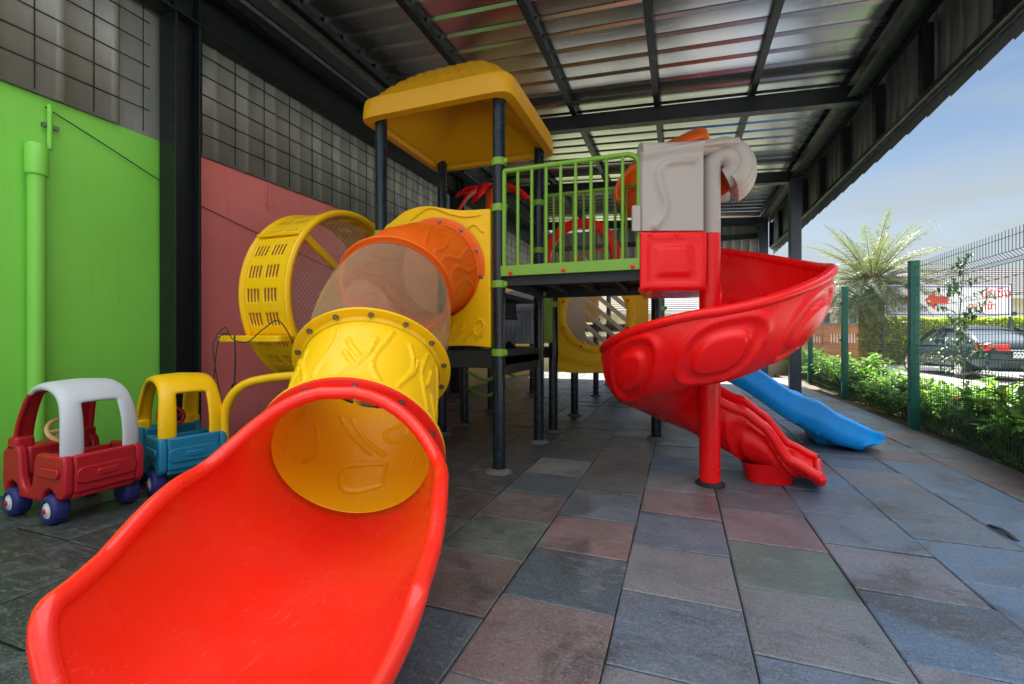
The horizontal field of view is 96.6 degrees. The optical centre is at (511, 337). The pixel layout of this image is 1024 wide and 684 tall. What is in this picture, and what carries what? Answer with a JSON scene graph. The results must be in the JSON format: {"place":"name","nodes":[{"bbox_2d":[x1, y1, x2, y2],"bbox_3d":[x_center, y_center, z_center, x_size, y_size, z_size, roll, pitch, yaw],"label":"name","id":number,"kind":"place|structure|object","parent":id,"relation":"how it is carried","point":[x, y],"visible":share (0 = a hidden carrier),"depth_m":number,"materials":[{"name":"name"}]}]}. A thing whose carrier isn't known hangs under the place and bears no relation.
{"place":"outdoors","nodes":[
{"label":"outdoors","id":0,"kind":"place"},
{"bbox_2d":[0,372,1023,683],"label":"rubber floor","id":1,"kind":"structure","parent":0,"point":[892,558],"depth_m":2.35,"materials":[{"name":"rubber"}]},
{"bbox_2d":[2,378,143,524],"bbox_3d":[-2.922,0.708,3.057,0.698,0.875,0.514,0,0,20],"label":"toy car","id":2,"kind":"object","parent":1,"relation":"on","point":[73,459],"visible":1,"depth_m":2.93,"materials":[{"name":"red plastic"}]},
{"bbox_2d":[160,0,200,420],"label":"steel column","id":3,"kind":"structure","parent":1,"relation":"on","point":[180,196],"depth_m":4.32,"materials":[{"name":"black metal"}]},
{"bbox_2d":[136,0,932,246],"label":"shelter roof","id":4,"kind":"structure","parent":3,"relation":"on","point":[778,87],"depth_m":5.93,"materials":[{"name":"black metal"}]},
{"bbox_2d":[548,226,758,262],"bbox_3d":[3.975,-2.856,14.196,6.658,1.200,0.110,0,0,20],"label":"gable screen","id":5,"kind":"object","parent":4,"relation":"attached to","point":[745,238],"visible":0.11,"depth_m":14.30,"materials":[{"name":"black metal"}]},
{"bbox_2d":[768,0,1023,254],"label":"eave screen","id":6,"kind":"object","parent":4,"relation":"attached to","point":[944,51],"visible":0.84,"depth_m":5.26,"materials":[{"name":"black metal"}]},
{"bbox_2d":[136,372,226,495],"bbox_3d":[-2.621,0.708,3.585,0.698,0.875,0.514,0,0,36],"label":"toy car","id":7,"kind":"object","parent":1,"relation":"on","point":[171,445],"visible":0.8,"depth_m":3.41,"materials":[{"name":"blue plastic"}]},
{"bbox_2d":[26,217,484,683],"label":"tube slide","id":8,"kind":"object","parent":1,"relation":"on","point":[293,533],"visible":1,"depth_m":1.96,"materials":[{"name":"red plastic"}]},
{"bbox_2d":[221,372,360,440],"bbox_3d":[-1.740,0.702,3.581,1.196,0.884,0.140,0,0,1],"label":"handrail hoop","id":9,"kind":"object","parent":1,"relation":"on","point":[235,391],"visible":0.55,"depth_m":3.57,"materials":[{"name":"yellow plastic"}]},
{"bbox_2d":[218,210,374,403],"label":"barrel tunnel","id":10,"kind":"structure","parent":1,"relation":"on","point":[290,234],"depth_m":3.94,"materials":[{"name":"yellow plastic"}]},
{"bbox_2d":[212,335,222,402],"bbox_3d":[-2.457,0.263,3.811,0.077,0.585,0.115,0,0,-29],"label":"black cable","id":11,"kind":"object","parent":10,"relation":"hanging from","point":[215,366],"visible":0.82,"depth_m":3.78,"materials":[{"name":"rubber"}]},
{"bbox_2d":[213,333,231,379],"bbox_3d":[-2.424,0.297,3.819,0.136,0.675,0.078,0,0,-31],"label":"black cable","id":12,"kind":"object","parent":10,"relation":"hanging from","point":[216,353],"visible":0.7,"depth_m":3.78,"materials":[{"name":"rubber"}]},
{"bbox_2d":[216,320,293,342],"bbox_3d":[-2.096,0.016,3.689,0.728,0.320,0.168,0,0,3],"label":"black cable","id":13,"kind":"object","parent":10,"relation":"on","point":[257,333],"visible":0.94,"depth_m":3.66,"materials":[{"name":"rubber"}]},
{"bbox_2d":[231,335,236,388],"bbox_3d":[-2.264,0.206,3.721,0.045,0.465,0.030,0,0,20],"label":"cord with plug","id":14,"kind":"object","parent":13,"relation":"hanging from","point":[233,384],"visible":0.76,"depth_m":3.71,"materials":[{"name":"black rubber"}]},
{"bbox_2d":[450,170,463,391],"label":"steel column","id":15,"kind":"structure","parent":1,"relation":"on","point":[455,203],"depth_m":9.61,"materials":[{"name":"black metal"}]},
{"bbox_2d":[599,127,838,488],"bbox_3d":[1.625,-0.434,3.701,1.750,3.156,1.961,0,0,20],"label":"spiral slide","id":16,"kind":"object","parent":1,"relation":"on","point":[755,311],"visible":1,"depth_m":3.40,"materials":[{"name":"red plastic"}]},
{"bbox_2d":[759,219,767,374],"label":"steel column","id":17,"kind":"structure","parent":1,"relation":"on","point":[763,237],"depth_m":12.49,"materials":[{"name":"grey metal"}]},
{"bbox_2d":[788,174,804,395],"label":"steel column","id":18,"kind":"structure","parent":1,"relation":"on","point":[795,252],"depth_m":9.07,"materials":[{"name":"grey metal"}]},
{"bbox_2d":[727,370,884,450],"bbox_3d":[2.885,0.509,5.278,2.110,1.270,1.113,0,0,20],"label":"straight slide","id":19,"kind":"object","parent":1,"relation":"on","point":[818,422],"visible":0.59,"depth_m":4.73,"materials":[{"name":"blue plastic"}]},
{"bbox_2d":[986,524,1019,541],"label":"fallen leaf","id":20,"kind":"object","parent":1,"relation":"on","point":[1011,536],"visible":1,"depth_m":2.64,"materials":[{"name":"brown plant"}]},
{"bbox_2d":[363,60,666,475],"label":"play tower","id":21,"kind":"structure","parent":0,"point":[442,122],"depth_m":4.39,"materials":[{"name":"paint"}]},
{"bbox_2d":[527,296,624,396],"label":"play tower","id":22,"kind":"structure","parent":0,"point":[595,314],"depth_m":8.95,"materials":[{"name":"paint"}]},
{"bbox_2d":[549,32,1023,335],"label":"sky","id":23,"kind":"structure","parent":0,"point":[961,169],"materials":[{"name":"blue"}]},
{"bbox_2d":[600,378,1023,683],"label":"floor base","id":24,"kind":"object","parent":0,"point":[970,450],"visible":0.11,"depth_m":4.41,"materials":[{"name":"grey concrete"}]},
{"bbox_2d":[774,374,1023,469],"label":"planting strip","id":25,"kind":"object","parent":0,"point":[828,391],"depth_m":7.00,"materials":[{"name":"concrete"}]},
{"bbox_2d":[802,358,823,383],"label":"leafy shrub","id":26,"kind":"object","parent":25,"relation":"on","point":[820,382],"visible":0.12,"depth_m":11.75,"materials":[{"name":"green plant"}]},
{"bbox_2d":[804,346,828,377],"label":"leafy shrub","id":27,"kind":"object","parent":25,"relation":"on","point":[820,349],"visible":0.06,"depth_m":13.27,"materials":[{"name":"green plant"}]},
{"bbox_2d":[804,350,831,375],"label":"leafy shrub","id":28,"kind":"object","parent":25,"relation":"on","point":[822,354],"visible":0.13,"depth_m":12.49,"materials":[{"name":"green plant"}]},
{"bbox_2d":[812,364,834,387],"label":"leafy shrub","id":29,"kind":"object","parent":25,"relation":"on","point":[820,370],"visible":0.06,"depth_m":10.87,"materials":[{"name":"green plant"}]},
{"bbox_2d":[811,358,836,383],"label":"leafy shrub","id":30,"kind":"object","parent":25,"relation":"on","point":[817,364],"visible":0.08,"depth_m":11.22,"materials":[{"name":"green plant"}]},
{"bbox_2d":[815,357,851,389],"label":"leafy shrub","id":31,"kind":"object","parent":25,"relation":"on","point":[822,368],"visible":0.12,"depth_m":10.38,"materials":[{"name":"green plant"}]},
{"bbox_2d":[825,360,864,394],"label":"leafy shrub","id":32,"kind":"object","parent":25,"relation":"on","point":[831,370],"visible":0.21,"depth_m":9.42,"materials":[{"name":"green plant"}]},
{"bbox_2d":[833,358,879,397],"bbox_3d":[6.829,0.787,8.948,0.836,0.781,0.860,0,0,-45],"label":"leafy shrub","id":33,"kind":"object","parent":25,"relation":"on","point":[864,370],"visible":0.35,"depth_m":8.89,"materials":[{"name":"green plant"}]},
{"bbox_2d":[848,379,870,399],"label":"leafy shrub","id":34,"kind":"object","parent":25,"relation":"on","point":[860,388],"visible":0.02,"depth_m":8.53,"materials":[{"name":"green plant"}]},
{"bbox_2d":[834,352,889,372],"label":"leafy shrub","id":35,"kind":"object","parent":25,"relation":"on","point":[869,358],"visible":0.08,"depth_m":9.65,"materials":[{"name":"green plant"}]},
{"bbox_2d":[849,374,884,404],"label":"leafy shrub","id":36,"kind":"object","parent":25,"relation":"on","point":[867,390],"visible":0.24,"depth_m":8.06,"materials":[{"name":"green plant"}]},
{"bbox_2d":[850,357,904,380],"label":"leafy shrub","id":37,"kind":"object","parent":25,"relation":"on","point":[871,372],"visible":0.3,"depth_m":8.81,"materials":[{"name":"green plant"}]},
{"bbox_2d":[861,379,896,406],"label":"leafy shrub","id":38,"kind":"object","parent":25,"relation":"on","point":[870,391],"visible":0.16,"depth_m":7.61,"materials":[{"name":"green plant"}]},
{"bbox_2d":[863,372,903,413],"bbox_3d":[5.966,0.854,7.109,0.710,0.648,0.805,0,0,-42],"label":"leafy shrub","id":39,"kind":"object","parent":25,"relation":"on","point":[878,384],"visible":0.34,"depth_m":7.12,"materials":[{"name":"green plant"}]},
{"bbox_2d":[868,369,925,383],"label":"leafy shrub","id":40,"kind":"object","parent":25,"relation":"on","point":[889,375],"visible":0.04,"depth_m":8.00,"materials":[{"name":"green plant"}]},
{"bbox_2d":[787,224,1023,468],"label":"fence","id":41,"kind":"object","parent":25,"relation":"on","point":[912,286],"visible":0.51,"depth_m":5.74,"materials":[{"name":"green metal"}]},
{"bbox_2d":[877,372,933,418],"bbox_3d":[5.778,0.847,6.640,0.735,0.660,0.714,0,0,28],"label":"leafy shrub","id":42,"kind":"object","parent":25,"relation":"on","point":[897,393],"visible":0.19,"depth_m":6.61,"materials":[{"name":"green plant"}]},
{"bbox_2d":[805,376,1023,470],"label":"ground cover","id":43,"kind":"object","parent":25,"relation":"on","point":[990,444],"visible":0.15,"depth_m":4.88,"materials":[{"name":"green plant"}]},
{"bbox_2d":[950,397,959,438],"bbox_3d":[5.033,0.907,5.185,0.093,0.474,0.110,0,0,44],"label":"orange blossom","id":44,"kind":"object","parent":43,"relation":"on","point":[955,412],"visible":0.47,"depth_m":5.18,"materials":[{"name":"green plant"}]},
{"bbox_2d":[894,370,934,385],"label":"leafy shrub","id":45,"kind":"object","parent":25,"relation":"on","point":[897,376],"visible":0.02,"depth_m":7.50,"materials":[{"name":"green plant"}]},
{"bbox_2d":[896,391,938,424],"bbox_3d":[5.577,0.923,6.134,0.606,0.510,0.635,0,0,-44],"label":"leafy shrub","id":46,"kind":"object","parent":25,"relation":"on","point":[928,392],"visible":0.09,"depth_m":6.15,"materials":[{"name":"green plant"}]},
{"bbox_2d":[901,380,956,432],"bbox_3d":[5.366,0.854,5.791,0.665,0.646,0.650,0,0,-28],"label":"leafy shrub","id":47,"kind":"object","parent":25,"relation":"on","point":[935,388],"visible":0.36,"depth_m":5.78,"materials":[{"name":"green plant"}]},
{"bbox_2d":[906,376,957,419],"bbox_3d":[6.131,0.858,6.600,0.657,0.640,0.672,0,0,30],"label":"leafy shrub","id":48,"kind":"object","parent":25,"relation":"on","point":[936,380],"visible":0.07,"depth_m":6.52,"materials":[{"name":"green plant"}]},
{"bbox_2d":[927,387,959,421],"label":"leafy shrub","id":49,"kind":"object","parent":25,"relation":"on","point":[935,396],"visible":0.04,"depth_m":6.32,"materials":[{"name":"green plant"}]},
{"bbox_2d":[920,252,1002,385],"bbox_3d":[6.824,-0.069,6.987,1.023,2.488,0.919,0,0,-40],"label":"sapling","id":50,"kind":"object","parent":25,"relation":"on","point":[960,319],"visible":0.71,"depth_m":6.90,"materials":[{"name":"green plant"}]},
{"bbox_2d":[930,386,992,438],"bbox_3d":[5.260,0.873,5.314,0.602,0.608,0.619,0,0,37],"label":"leafy shrub","id":51,"kind":"object","parent":25,"relation":"on","point":[949,398],"visible":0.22,"depth_m":5.33,"materials":[{"name":"green plant"}]},
{"bbox_2d":[943,379,1021,447],"bbox_3d":[5.044,0.817,4.906,0.662,0.721,0.682,0,0,-33],"label":"leafy shrub","id":52,"kind":"object","parent":25,"relation":"on","point":[978,412],"visible":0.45,"depth_m":4.88,"materials":[{"name":"green plant"}]},
{"bbox_2d":[960,376,1022,435],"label":"leafy shrub","id":53,"kind":"object","parent":25,"relation":"on","point":[991,378],"visible":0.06,"depth_m":5.24,"materials":[{"name":"green plant"}]},
{"bbox_2d":[965,393,1023,460],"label":"leafy shrub","id":54,"kind":"object","parent":25,"relation":"on","point":[1015,446],"visible":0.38,"depth_m":4.46,"materials":[{"name":"green plant"}]},
{"bbox_2d":[976,366,1023,449],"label":"leafy shrub","id":55,"kind":"object","parent":25,"relation":"on","point":[1014,410],"visible":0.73,"depth_m":4.01,"materials":[{"name":"green plant"}]},
{"bbox_2d":[1000,407,1023,436],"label":"leafy shrub","id":56,"kind":"object","parent":25,"relation":"on","point":[1019,428],"visible":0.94,"depth_m":3.73,"materials":[{"name":"green plant"}]},
{"bbox_2d":[857,361,1022,392],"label":"street","id":57,"kind":"structure","parent":0,"point":[932,371],"depth_m":13.90,"materials":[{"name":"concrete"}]},
{"bbox_2d":[802,207,969,365],"bbox_3d":[15.482,-2.056,19.624,5.883,6.973,6.070,0,0,20],"label":"date palm","id":58,"kind":"object","parent":57,"relation":"on","point":[877,268],"visible":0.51,"depth_m":19.00,"materials":[{"name":"green plant"}]},
{"bbox_2d":[882,284,1011,366],"bbox_3d":[17.743,-0.469,18.598,5.247,3.446,0.075,0,0,0],"label":"banner sign","id":59,"kind":"object","parent":57,"relation":"on","point":[932,309],"visible":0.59,"depth_m":18.57,"materials":[{"name":"plastic"}]},
{"bbox_2d":[885,316,1022,363],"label":"clipped hedge","id":60,"kind":"object","parent":57,"relation":"on","point":[935,322],"visible":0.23,"depth_m":20.22,"materials":[{"name":"green plant"}]},
{"bbox_2d":[904,326,1023,378],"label":"parked car","id":61,"kind":"object","parent":57,"relation":"on","point":[990,339],"visible":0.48,"depth_m":12.90,"materials":[{"name":"grey paint"}]},
{"label":"ground","id":62,"kind":"structure","parent":0,"visible":0},
{"bbox_2d":[0,81,159,495],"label":"plastered wall","id":63,"kind":"structure","parent":62,"relation":"on","point":[102,261],"depth_m":3.75,"materials":[{"name":"green paint"}]},
{"bbox_2d":[24,104,59,440],"bbox_3d":[-3.553,-0.326,3.462,0.132,2.940,0.216,0,0,20],"label":"drain pipe","id":64,"kind":"object","parent":63,"relation":"attached to","point":[36,163],"visible":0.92,"depth_m":3.39,"materials":[{"name":"green paint"}]},
{"bbox_2d":[0,0,159,140],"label":"metal cladding","id":65,"kind":"structure","parent":63,"relation":"attached to","point":[100,59],"depth_m":3.76,"materials":[{"name":"black metal"}]},
{"bbox_2d":[45,107,159,180],"bbox_3d":[-3.438,-1.616,3.918,0.009,0.328,0.883,0,0,20],"label":"black cable","id":66,"kind":"object","parent":63,"relation":"attached to","point":[103,144],"visible":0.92,"depth_m":3.86,"materials":[{"name":"rubber"}]},
{"bbox_2d":[201,157,449,438],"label":"plastered wall","id":67,"kind":"structure","parent":62,"relation":"on","point":[239,197],"depth_m":5.11,"materials":[{"name":"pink paint"}]},
{"bbox_2d":[201,206,331,268],"bbox_3d":[-2.603,-1.006,6.189,0.009,0.709,3.382,0,0,20],"label":"black cable","id":68,"kind":"object","parent":67,"relation":"attached to","point":[254,231],"visible":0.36,"depth_m":5.06,"materials":[{"name":"rubber"}]},
{"bbox_2d":[266,186,273,211],"bbox_3d":[-2.883,-1.656,5.429,0.014,0.300,0.100,0,0,20],"label":"wall bracket","id":69,"kind":"object","parent":67,"relation":"attached to","point":[269,203],"depth_m":5.42,"materials":[{"name":"red metal"}]},
{"bbox_2d":[201,0,449,224],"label":"metal cladding","id":70,"kind":"structure","parent":67,"relation":"attached to","point":[254,125],"depth_m":5.67,"materials":[{"name":"black metal"}]},
{"bbox_2d":[469,288,529,386],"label":"plastered wall","id":71,"kind":"structure","parent":62,"relation":"on","point":[480,372],"depth_m":11.27,"materials":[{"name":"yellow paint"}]},
{"bbox_2d":[464,171,533,265],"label":"metal cladding","id":72,"kind":"structure","parent":71,"relation":"attached to","point":[524,253],"depth_m":13.37,"materials":[{"name":"black metal"}]},
{"bbox_2d":[592,296,698,335],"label":"pale house","id":73,"kind":"structure","parent":62,"relation":"on","point":[676,305],"depth_m":36.44,"materials":[{"name":"grey tile"}]},
{"bbox_2d":[544,336,786,377],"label":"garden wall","id":74,"kind":"structure","parent":62,"relation":"on","point":[779,367],"depth_m":14.88,"materials":[{"name":"brown brick"}]},
{"bbox_2d":[697,295,857,342],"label":"white house","id":75,"kind":"structure","parent":62,"relation":"on","point":[855,320],"depth_m":27.00,"materials":[{"name":"brown tile"}]},
{"bbox_2d":[813,313,830,335],"bbox_3d":[18.343,-0.836,26.975,1.060,1.560,0.065,0,0,0],"label":"window","id":76,"kind":"structure","parent":75,"relation":"in","point":[828,313],"depth_m":26.99,"materials":[{"name":"grey glass"}]},
{"bbox_2d":[838,313,857,322],"bbox_3d":[19.889,-1.036,26.972,1.160,0.960,0.065,0,0,0],"label":"window","id":77,"kind":"structure","parent":75,"relation":"in","point":[855,320],"depth_m":26.99,"materials":[{"name":"grey glass"}]},
{"bbox_2d":[804,323,858,360],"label":"street wall","id":78,"kind":"structure","parent":62,"relation":"on","point":[820,330],"depth_m":23.48,"materials":[{"name":"orange paint"}]},
{"bbox_2d":[856,268,1022,322],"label":"grey roofed house","id":79,"kind":"structure","parent":62,"relation":"on","point":[990,271],"depth_m":31.87,"materials":[{"name":"tile"}]},
{"bbox_2d":[1000,310,1018,322],"bbox_3d":[32.589,-1.136,29.977,1.360,1.360,0.065,0,0,0],"label":"window","id":80,"kind":"structure","parent":79,"relation":"in","point":[1015,312],"depth_m":29.94,"materials":[{"name":"white glass"}]}
]}

